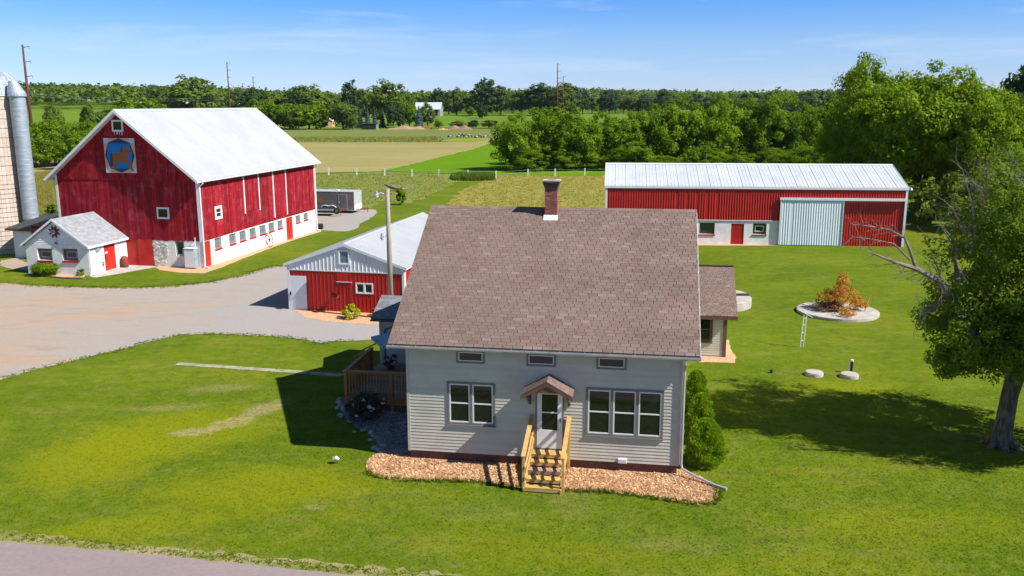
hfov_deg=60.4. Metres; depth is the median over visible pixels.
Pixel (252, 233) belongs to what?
window
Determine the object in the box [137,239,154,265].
sliding door
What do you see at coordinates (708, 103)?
tree
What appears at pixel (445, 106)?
tree
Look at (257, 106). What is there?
tree
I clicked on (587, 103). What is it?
tree
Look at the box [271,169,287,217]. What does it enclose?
loft door
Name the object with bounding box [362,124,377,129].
run in shed
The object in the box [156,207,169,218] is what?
front window
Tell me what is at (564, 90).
power lines
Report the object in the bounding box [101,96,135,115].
tree
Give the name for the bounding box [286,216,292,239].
door
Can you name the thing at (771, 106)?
hedgerow tree
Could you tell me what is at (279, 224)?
window
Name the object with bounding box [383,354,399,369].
flower pot
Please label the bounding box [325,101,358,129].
tree
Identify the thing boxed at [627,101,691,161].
hedgerow tree
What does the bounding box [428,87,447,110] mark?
tree
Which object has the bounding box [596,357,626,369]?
attic window
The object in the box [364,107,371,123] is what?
tree
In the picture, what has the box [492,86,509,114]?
tree
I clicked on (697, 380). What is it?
arborvitae
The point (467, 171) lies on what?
pasture fence
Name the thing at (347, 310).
yellow bush
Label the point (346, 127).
tree
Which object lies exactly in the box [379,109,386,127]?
tree
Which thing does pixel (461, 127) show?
soil pile
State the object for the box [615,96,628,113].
tree
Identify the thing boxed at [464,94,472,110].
tree
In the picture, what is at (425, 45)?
sky
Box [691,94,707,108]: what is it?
tree
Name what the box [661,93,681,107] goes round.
tree
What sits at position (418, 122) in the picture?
tree
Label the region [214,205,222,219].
side window
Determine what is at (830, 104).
hedgerow tree
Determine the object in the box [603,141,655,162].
undergrowth bush
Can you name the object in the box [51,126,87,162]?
bushy tree
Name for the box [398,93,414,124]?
tree
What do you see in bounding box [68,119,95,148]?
bushy tree
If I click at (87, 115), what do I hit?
tree
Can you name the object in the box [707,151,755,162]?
undergrowth bush
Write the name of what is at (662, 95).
tree
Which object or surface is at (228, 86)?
transmission pole
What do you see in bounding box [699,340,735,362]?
gravel bed
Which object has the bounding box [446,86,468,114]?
tree
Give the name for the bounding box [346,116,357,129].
tree
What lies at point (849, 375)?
concrete cover
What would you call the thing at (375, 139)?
pasture weeds
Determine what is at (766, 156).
undergrowth bush
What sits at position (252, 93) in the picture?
tree
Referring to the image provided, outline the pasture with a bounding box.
[282,129,502,142]
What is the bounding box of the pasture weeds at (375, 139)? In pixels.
[291,136,444,141]
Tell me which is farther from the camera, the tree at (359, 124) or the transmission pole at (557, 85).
the tree at (359, 124)
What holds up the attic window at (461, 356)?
in the farmhouse
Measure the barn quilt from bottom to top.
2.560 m
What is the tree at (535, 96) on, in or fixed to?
on the ground at (778, 284)
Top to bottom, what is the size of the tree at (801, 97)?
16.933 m
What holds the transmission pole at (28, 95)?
on the hay field at (361, 157)
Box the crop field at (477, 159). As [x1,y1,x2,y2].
[385,141,606,175]
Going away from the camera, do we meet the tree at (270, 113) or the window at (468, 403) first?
the window at (468, 403)
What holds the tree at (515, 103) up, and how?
on the ground at (778, 284)
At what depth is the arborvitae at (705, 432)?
29.31 m
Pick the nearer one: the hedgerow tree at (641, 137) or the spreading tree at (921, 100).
the spreading tree at (921, 100)
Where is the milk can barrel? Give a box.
[121,256,128,267]
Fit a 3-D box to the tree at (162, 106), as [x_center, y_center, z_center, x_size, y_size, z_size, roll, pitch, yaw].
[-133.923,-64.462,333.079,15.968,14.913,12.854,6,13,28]
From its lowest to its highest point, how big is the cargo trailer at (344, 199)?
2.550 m
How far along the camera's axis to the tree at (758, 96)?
687.17 m
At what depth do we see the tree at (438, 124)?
443.74 m
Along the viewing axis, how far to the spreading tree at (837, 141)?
100.00 m
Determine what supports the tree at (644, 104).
on the ground at (778, 284)
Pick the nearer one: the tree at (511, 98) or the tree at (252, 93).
the tree at (252, 93)
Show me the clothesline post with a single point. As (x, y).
(802, 328)
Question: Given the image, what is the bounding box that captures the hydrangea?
[344,391,386,420]
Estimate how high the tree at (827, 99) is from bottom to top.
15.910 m
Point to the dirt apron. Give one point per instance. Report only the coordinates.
(129, 268)
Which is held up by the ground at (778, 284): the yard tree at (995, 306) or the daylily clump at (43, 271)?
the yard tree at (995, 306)
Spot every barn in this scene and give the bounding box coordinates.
[43,108,320,268]
[415,102,443,115]
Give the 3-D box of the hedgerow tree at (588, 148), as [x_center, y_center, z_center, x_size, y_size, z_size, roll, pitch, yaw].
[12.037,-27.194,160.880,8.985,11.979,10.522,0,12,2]
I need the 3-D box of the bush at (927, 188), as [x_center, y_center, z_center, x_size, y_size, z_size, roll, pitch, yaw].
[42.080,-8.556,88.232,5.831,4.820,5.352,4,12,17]
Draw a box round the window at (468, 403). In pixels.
[447,381,495,427]
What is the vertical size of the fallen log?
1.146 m
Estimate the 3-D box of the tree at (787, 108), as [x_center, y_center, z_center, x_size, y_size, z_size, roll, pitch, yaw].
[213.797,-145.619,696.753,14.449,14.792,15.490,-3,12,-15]
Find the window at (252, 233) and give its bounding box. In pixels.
[249,228,256,238]
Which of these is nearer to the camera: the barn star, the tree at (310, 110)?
the barn star
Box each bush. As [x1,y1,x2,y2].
[340,304,360,318]
[504,149,552,171]
[544,144,581,170]
[578,156,617,170]
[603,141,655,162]
[649,155,694,162]
[682,141,724,162]
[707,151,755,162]
[753,147,789,163]
[776,145,828,163]
[907,178,955,225]
[934,170,976,228]
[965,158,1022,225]
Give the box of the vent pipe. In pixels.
[849,359,853,371]
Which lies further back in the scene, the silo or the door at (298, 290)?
the silo
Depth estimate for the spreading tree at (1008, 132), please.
88.34 m
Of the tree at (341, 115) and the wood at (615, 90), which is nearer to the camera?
the tree at (341, 115)
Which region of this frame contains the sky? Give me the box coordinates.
[0,0,1023,104]
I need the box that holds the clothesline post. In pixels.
[797,309,812,346]
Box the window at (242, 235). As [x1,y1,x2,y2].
[239,231,246,242]
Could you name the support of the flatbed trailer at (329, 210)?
on the gravel pad
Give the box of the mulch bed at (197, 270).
[155,229,320,272]
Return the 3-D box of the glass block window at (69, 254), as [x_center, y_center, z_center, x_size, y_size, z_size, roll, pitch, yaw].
[-31.642,-2.328,63.074,1.290,1.010,0.290,2,12,12]
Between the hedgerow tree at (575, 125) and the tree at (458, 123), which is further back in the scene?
the tree at (458, 123)
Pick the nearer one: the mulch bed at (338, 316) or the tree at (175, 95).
the mulch bed at (338, 316)
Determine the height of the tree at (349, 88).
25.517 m
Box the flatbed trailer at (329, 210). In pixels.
[317,207,346,213]
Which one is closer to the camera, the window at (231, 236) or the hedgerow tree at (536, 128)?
the window at (231, 236)
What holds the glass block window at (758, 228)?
in the machine shed at (773, 204)
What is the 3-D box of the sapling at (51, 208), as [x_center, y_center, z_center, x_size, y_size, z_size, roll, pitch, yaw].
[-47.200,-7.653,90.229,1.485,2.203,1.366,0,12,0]
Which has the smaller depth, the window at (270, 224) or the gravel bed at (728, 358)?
the gravel bed at (728, 358)
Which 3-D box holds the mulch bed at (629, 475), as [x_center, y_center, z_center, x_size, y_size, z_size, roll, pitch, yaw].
[0.887,6.043,29.568,11.749,0.001,3.661,2,12,11]
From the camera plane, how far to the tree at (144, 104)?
321.50 m
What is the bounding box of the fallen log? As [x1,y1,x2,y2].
[383,183,412,190]
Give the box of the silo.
[0,71,38,254]
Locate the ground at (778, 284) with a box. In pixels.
[0,100,1023,575]
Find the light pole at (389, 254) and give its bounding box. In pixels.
[375,189,392,294]
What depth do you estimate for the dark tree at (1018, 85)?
117.59 m
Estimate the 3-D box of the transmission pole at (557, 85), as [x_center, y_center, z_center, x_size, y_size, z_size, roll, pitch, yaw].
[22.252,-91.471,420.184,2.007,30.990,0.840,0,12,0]
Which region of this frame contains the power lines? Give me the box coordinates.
[34,90,834,102]
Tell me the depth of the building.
462.25 m
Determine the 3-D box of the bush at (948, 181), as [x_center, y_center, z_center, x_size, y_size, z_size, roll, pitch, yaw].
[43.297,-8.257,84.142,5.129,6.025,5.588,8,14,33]
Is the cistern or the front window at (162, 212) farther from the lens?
the front window at (162, 212)
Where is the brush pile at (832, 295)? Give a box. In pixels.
[809,272,869,317]
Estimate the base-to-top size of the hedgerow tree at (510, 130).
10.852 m
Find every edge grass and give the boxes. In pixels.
[0,265,286,288]
[1,331,353,380]
[363,468,723,506]
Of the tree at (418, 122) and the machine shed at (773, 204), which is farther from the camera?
the tree at (418, 122)
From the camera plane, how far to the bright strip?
300.10 m
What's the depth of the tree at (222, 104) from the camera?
486.30 m
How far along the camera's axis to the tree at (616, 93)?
731.14 m
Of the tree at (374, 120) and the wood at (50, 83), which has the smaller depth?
the tree at (374, 120)
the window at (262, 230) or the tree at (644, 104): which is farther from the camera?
the tree at (644, 104)
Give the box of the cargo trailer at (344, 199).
[316,189,368,212]
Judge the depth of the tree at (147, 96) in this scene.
530.17 m
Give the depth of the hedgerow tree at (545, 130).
161.20 m
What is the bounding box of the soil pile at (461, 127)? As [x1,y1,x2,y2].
[449,125,471,128]
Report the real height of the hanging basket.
1.010 m
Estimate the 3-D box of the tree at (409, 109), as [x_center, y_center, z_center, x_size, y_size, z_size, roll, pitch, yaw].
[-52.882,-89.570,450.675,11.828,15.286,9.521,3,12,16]
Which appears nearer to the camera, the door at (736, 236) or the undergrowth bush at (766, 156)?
the door at (736, 236)
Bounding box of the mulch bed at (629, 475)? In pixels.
[366,449,714,504]
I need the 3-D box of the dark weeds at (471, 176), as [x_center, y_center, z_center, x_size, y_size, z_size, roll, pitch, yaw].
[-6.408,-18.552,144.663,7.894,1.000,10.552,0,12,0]
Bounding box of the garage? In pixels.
[283,212,427,312]
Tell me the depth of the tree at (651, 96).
736.05 m
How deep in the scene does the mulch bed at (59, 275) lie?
63.08 m
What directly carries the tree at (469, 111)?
on the ground at (778, 284)
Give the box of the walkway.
[175,362,343,376]
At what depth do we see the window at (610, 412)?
28.82 m
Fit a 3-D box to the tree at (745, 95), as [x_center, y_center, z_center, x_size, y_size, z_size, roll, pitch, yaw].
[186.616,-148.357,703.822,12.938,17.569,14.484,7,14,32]
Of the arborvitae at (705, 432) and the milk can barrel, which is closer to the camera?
the arborvitae at (705, 432)
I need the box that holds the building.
[326,118,334,126]
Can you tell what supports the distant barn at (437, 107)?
on the ground at (778, 284)
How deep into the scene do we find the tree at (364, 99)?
490.57 m
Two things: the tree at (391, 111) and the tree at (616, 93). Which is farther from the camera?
the tree at (616, 93)
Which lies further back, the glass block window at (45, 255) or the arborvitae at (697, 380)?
the glass block window at (45, 255)
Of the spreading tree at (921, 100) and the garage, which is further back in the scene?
the spreading tree at (921, 100)
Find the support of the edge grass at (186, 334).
on the ground at (778, 284)
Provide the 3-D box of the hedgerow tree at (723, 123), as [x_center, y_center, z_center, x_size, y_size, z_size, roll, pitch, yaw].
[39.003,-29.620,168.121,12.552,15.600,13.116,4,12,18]
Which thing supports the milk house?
on the ground at (778, 284)
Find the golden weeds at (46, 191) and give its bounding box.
[34,170,57,214]
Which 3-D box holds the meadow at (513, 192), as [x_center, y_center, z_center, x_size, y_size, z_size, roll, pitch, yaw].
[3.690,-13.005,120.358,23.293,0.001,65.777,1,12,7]
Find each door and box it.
[103,243,115,270]
[126,239,138,264]
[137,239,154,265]
[184,250,194,267]
[204,241,210,265]
[242,174,260,213]
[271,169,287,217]
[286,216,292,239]
[290,275,307,309]
[537,393,562,448]
[730,224,743,243]
[778,201,844,245]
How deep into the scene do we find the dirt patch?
67.52 m
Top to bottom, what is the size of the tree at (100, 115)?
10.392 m
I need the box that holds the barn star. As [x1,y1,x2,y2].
[48,225,59,237]
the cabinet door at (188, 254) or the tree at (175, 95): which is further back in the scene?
the tree at (175, 95)
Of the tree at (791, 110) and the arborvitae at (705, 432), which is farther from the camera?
the tree at (791, 110)
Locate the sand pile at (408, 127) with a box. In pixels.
[389,125,424,128]
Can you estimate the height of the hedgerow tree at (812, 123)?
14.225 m
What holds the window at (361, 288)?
in the garage
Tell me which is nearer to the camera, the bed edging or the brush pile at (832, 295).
the brush pile at (832, 295)
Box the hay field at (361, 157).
[33,140,489,172]
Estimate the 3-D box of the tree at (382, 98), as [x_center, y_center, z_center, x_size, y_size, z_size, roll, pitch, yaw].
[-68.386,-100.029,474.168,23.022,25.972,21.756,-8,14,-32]
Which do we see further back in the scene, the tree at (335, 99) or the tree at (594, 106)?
the tree at (594, 106)
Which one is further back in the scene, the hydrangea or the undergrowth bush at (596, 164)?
the undergrowth bush at (596, 164)
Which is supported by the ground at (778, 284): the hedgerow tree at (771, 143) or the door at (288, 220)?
the hedgerow tree at (771, 143)
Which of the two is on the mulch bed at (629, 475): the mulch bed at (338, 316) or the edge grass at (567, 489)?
the edge grass at (567, 489)
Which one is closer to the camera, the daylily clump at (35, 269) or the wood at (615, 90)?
the daylily clump at (35, 269)
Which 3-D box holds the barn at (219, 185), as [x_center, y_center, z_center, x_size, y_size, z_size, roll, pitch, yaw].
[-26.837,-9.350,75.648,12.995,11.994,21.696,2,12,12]
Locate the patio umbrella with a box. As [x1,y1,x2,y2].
[371,332,404,351]
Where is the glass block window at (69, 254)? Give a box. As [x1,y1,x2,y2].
[62,249,78,262]
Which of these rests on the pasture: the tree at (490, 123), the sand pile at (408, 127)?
the sand pile at (408, 127)
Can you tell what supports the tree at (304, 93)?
on the ground at (778, 284)
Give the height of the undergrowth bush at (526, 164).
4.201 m
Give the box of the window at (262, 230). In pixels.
[259,225,266,235]
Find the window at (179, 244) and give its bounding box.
[176,241,183,255]
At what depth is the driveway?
50.43 m
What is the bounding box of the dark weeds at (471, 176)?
[449,171,495,180]
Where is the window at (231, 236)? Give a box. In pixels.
[229,233,236,245]
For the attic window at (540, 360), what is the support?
in the farmhouse
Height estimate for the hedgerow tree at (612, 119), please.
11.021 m
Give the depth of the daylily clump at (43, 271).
62.59 m
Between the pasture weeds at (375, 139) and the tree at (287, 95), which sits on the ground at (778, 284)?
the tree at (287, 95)
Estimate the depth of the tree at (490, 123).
437.00 m
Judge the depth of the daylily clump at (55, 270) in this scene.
62.96 m
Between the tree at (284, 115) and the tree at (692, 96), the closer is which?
the tree at (284, 115)
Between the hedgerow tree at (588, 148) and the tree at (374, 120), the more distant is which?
the tree at (374, 120)
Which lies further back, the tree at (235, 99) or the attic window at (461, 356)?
the tree at (235, 99)
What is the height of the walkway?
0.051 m
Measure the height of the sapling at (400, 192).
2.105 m
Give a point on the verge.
(381, 569)
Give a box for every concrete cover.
[805,369,823,377]
[840,371,858,379]
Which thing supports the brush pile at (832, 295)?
on the concrete disc
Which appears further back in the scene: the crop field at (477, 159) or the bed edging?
the crop field at (477, 159)
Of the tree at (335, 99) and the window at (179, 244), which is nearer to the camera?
the window at (179, 244)
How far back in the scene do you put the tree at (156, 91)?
505.40 m
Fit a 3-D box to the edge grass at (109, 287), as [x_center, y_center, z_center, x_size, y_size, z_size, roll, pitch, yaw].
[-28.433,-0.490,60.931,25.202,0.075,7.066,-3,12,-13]
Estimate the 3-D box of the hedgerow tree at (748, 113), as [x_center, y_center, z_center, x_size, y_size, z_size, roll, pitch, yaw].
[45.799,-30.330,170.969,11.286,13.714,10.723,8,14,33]
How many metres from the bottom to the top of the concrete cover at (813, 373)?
0.180 m
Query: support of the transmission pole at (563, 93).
on the ground at (778, 284)
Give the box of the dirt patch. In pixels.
[0,258,27,269]
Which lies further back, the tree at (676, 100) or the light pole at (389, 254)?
the tree at (676, 100)
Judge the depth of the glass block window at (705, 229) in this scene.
76.49 m
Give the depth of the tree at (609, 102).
682.13 m
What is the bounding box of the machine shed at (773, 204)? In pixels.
[604,163,912,246]
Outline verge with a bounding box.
[0,529,462,575]
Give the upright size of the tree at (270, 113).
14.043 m
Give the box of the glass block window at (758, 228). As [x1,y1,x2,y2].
[752,223,766,235]
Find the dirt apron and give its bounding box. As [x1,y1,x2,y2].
[91,265,155,276]
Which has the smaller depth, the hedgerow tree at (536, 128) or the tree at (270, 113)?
the hedgerow tree at (536, 128)
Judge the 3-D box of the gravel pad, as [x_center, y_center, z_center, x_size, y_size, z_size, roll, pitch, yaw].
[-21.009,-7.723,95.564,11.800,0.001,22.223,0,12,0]
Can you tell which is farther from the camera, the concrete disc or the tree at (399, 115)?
the tree at (399, 115)
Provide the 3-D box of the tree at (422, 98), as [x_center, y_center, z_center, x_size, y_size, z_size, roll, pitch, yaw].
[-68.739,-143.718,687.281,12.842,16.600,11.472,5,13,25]
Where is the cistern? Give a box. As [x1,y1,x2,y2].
[736,290,751,311]
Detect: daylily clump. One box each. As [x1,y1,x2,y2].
[27,262,43,274]
[31,263,56,275]
[38,262,59,275]
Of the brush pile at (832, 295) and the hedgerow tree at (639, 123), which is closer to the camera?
the brush pile at (832, 295)
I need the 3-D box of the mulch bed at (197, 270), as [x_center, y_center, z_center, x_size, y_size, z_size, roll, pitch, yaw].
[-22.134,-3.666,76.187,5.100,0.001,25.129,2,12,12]
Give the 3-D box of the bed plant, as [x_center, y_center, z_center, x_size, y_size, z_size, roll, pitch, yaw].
[-30.856,-1.114,62.875,0.594,0.552,0.805,0,12,0]
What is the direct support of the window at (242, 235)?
in the barn at (219, 185)
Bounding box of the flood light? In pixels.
[333,456,339,463]
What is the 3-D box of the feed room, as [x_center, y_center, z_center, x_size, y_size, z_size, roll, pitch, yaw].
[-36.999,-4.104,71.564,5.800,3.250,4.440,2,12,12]
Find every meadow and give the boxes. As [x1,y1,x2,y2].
[55,172,459,208]
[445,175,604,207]
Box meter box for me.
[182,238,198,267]
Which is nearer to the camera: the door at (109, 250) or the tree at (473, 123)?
the door at (109, 250)
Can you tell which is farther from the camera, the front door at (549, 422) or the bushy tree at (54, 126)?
the bushy tree at (54, 126)
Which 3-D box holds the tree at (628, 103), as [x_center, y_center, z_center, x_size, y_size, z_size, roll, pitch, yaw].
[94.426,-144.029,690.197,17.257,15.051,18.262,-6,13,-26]
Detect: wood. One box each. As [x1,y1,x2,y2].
[18,80,1003,106]
[19,83,851,94]
[22,82,328,99]
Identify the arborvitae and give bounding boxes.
[681,368,707,419]
[683,417,729,468]
[684,392,715,443]
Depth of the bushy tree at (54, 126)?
176.17 m
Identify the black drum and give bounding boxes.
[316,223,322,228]
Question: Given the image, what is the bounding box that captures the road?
[0,541,363,575]
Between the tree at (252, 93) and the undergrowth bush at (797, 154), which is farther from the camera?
the tree at (252, 93)
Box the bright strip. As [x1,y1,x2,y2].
[444,137,496,141]
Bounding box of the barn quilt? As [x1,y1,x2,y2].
[103,138,136,172]
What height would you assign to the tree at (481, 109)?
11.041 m
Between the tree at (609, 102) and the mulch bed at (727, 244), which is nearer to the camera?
the mulch bed at (727, 244)
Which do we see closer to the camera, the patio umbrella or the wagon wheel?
the patio umbrella
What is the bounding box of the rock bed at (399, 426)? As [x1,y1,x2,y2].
[344,399,407,452]
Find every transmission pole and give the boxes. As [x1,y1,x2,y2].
[21,45,34,131]
[226,62,231,107]
[556,63,560,118]
[562,76,564,107]
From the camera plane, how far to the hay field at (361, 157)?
217.08 m
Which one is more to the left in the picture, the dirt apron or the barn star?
the barn star
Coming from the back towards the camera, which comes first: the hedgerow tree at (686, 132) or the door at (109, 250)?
the hedgerow tree at (686, 132)
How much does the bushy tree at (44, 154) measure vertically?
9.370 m
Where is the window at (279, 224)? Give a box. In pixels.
[277,220,283,229]
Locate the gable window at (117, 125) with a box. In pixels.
[111,120,123,131]
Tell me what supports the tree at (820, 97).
on the ground at (778, 284)
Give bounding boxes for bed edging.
[24,275,83,278]
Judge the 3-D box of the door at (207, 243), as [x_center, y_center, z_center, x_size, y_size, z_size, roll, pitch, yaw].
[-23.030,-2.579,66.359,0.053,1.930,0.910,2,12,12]
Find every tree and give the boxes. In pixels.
[29,120,62,166]
[42,104,65,131]
[42,115,76,164]
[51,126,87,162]
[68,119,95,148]
[78,100,96,130]
[94,111,108,122]
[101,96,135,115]
[129,95,159,108]
[143,86,158,101]
[146,98,166,108]
[148,85,170,105]
[157,74,223,107]
[198,87,234,107]
[224,90,247,107]
[239,99,275,113]
[240,87,269,107]
[261,101,284,125]
[262,96,291,108]
[272,103,298,128]
[283,87,308,105]
[284,84,333,117]
[287,100,329,128]
[287,113,308,129]
[311,113,329,129]
[319,92,341,117]
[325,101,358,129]
[340,79,363,114]
[344,98,354,128]
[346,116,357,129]
[355,107,363,127]
[356,87,377,119]
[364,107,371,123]
[366,78,406,125]
[372,109,379,127]
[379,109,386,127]
[385,101,402,127]
[395,103,404,126]
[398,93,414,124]
[400,98,416,126]
[414,106,424,126]
[416,93,430,101]
[417,101,435,125]
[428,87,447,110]
[434,119,443,127]
[442,92,458,113]
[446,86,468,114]
[448,120,466,126]
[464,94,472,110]
[465,106,474,115]
[467,77,504,115]
[467,120,478,126]
[476,102,488,117]
[480,120,498,126]
[487,112,538,169]
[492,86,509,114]
[507,90,529,112]
[508,92,516,113]
[511,114,550,161]
[517,82,554,113]
[523,106,576,168]
[546,81,578,112]
[553,106,602,169]
[556,114,604,151]
[564,85,585,113]
[579,88,592,113]
[581,110,635,160]
[586,97,599,113]
[596,89,621,113]
[597,111,618,159]
[606,109,659,160]
[606,112,661,143]
[610,89,621,112]
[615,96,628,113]
[622,95,640,111]
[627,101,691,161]
[635,93,652,113]
[647,95,657,109]
[653,88,668,111]
[660,92,724,160]
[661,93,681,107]
[668,97,685,109]
[684,90,698,109]
[689,91,748,158]
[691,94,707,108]
[699,96,714,107]
[717,96,776,158]
[737,92,752,112]
[738,92,804,161]
[741,120,786,162]
[743,92,762,110]
[768,94,825,161]
[775,95,790,110]
[788,95,800,112]
[797,92,815,112]
[797,93,838,163]
[805,89,818,107]
[813,51,913,163]
[818,91,830,107]
[821,93,838,108]
[838,141,1023,453]
[841,58,1005,212]
[922,76,1023,199]
[1000,64,1023,110]
[1004,65,1023,173]
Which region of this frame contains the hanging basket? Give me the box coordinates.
[330,280,338,297]
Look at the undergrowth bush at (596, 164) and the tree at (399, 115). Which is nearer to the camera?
the undergrowth bush at (596, 164)
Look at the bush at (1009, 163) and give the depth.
80.86 m
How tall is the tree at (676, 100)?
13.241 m
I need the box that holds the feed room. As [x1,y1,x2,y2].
[5,214,58,257]
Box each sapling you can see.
[44,203,57,213]
[396,188,406,203]
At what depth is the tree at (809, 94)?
718.18 m
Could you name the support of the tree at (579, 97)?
on the ground at (778, 284)
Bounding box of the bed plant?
[76,269,84,275]
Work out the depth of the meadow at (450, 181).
133.94 m
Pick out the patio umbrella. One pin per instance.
(380, 340)
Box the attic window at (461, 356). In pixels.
[456,351,484,363]
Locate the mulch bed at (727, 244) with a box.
[698,244,751,245]
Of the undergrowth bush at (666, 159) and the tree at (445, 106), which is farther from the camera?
the tree at (445, 106)
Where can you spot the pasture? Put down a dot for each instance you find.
(329, 133)
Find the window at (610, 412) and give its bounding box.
[585,387,663,440]
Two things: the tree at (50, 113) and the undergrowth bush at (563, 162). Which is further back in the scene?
the tree at (50, 113)
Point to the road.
(21, 559)
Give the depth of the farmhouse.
29.77 m
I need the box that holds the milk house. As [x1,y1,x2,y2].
[20,211,128,275]
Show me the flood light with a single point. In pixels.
(336, 458)
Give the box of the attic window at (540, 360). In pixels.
[526,354,555,366]
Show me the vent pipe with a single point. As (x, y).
(851, 365)
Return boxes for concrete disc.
[796,301,879,321]
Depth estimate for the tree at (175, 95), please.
464.61 m
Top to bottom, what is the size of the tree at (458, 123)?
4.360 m
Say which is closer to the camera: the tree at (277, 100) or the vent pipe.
the vent pipe
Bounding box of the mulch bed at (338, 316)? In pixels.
[294,309,378,324]
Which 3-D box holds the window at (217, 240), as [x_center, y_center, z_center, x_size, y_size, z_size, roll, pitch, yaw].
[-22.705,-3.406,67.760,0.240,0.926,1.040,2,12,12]
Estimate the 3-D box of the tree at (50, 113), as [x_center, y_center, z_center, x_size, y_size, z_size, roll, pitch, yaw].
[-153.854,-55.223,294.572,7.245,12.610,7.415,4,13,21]
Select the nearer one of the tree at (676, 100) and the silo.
the silo
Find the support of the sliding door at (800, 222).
in the machine shed at (773, 204)
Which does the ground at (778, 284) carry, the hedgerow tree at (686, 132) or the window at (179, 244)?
the hedgerow tree at (686, 132)
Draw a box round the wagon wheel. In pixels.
[266,233,272,246]
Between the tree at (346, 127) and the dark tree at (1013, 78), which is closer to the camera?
the dark tree at (1013, 78)
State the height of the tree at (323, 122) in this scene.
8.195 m
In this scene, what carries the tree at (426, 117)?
on the ground at (778, 284)
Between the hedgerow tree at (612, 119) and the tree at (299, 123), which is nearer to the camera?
the hedgerow tree at (612, 119)
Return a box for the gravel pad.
[316,209,376,230]
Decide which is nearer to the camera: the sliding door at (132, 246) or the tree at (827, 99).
the sliding door at (132, 246)
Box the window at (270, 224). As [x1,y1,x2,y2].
[268,222,274,232]
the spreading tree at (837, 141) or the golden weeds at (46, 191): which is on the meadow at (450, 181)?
the golden weeds at (46, 191)
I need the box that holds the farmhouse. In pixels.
[342,179,737,493]
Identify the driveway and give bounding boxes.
[0,266,378,379]
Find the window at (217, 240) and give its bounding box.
[214,237,222,250]
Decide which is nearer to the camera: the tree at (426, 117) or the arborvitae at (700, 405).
the arborvitae at (700, 405)
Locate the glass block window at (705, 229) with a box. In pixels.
[699,223,714,235]
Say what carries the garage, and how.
on the ground at (778, 284)
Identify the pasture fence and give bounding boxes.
[328,168,593,177]
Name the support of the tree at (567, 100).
on the ground at (778, 284)
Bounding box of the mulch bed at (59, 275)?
[52,274,84,276]
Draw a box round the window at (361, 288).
[355,283,372,293]
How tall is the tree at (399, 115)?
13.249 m
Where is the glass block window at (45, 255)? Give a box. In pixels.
[37,248,52,262]
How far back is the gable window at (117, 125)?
64.95 m
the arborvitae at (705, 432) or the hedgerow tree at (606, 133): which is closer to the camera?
the arborvitae at (705, 432)

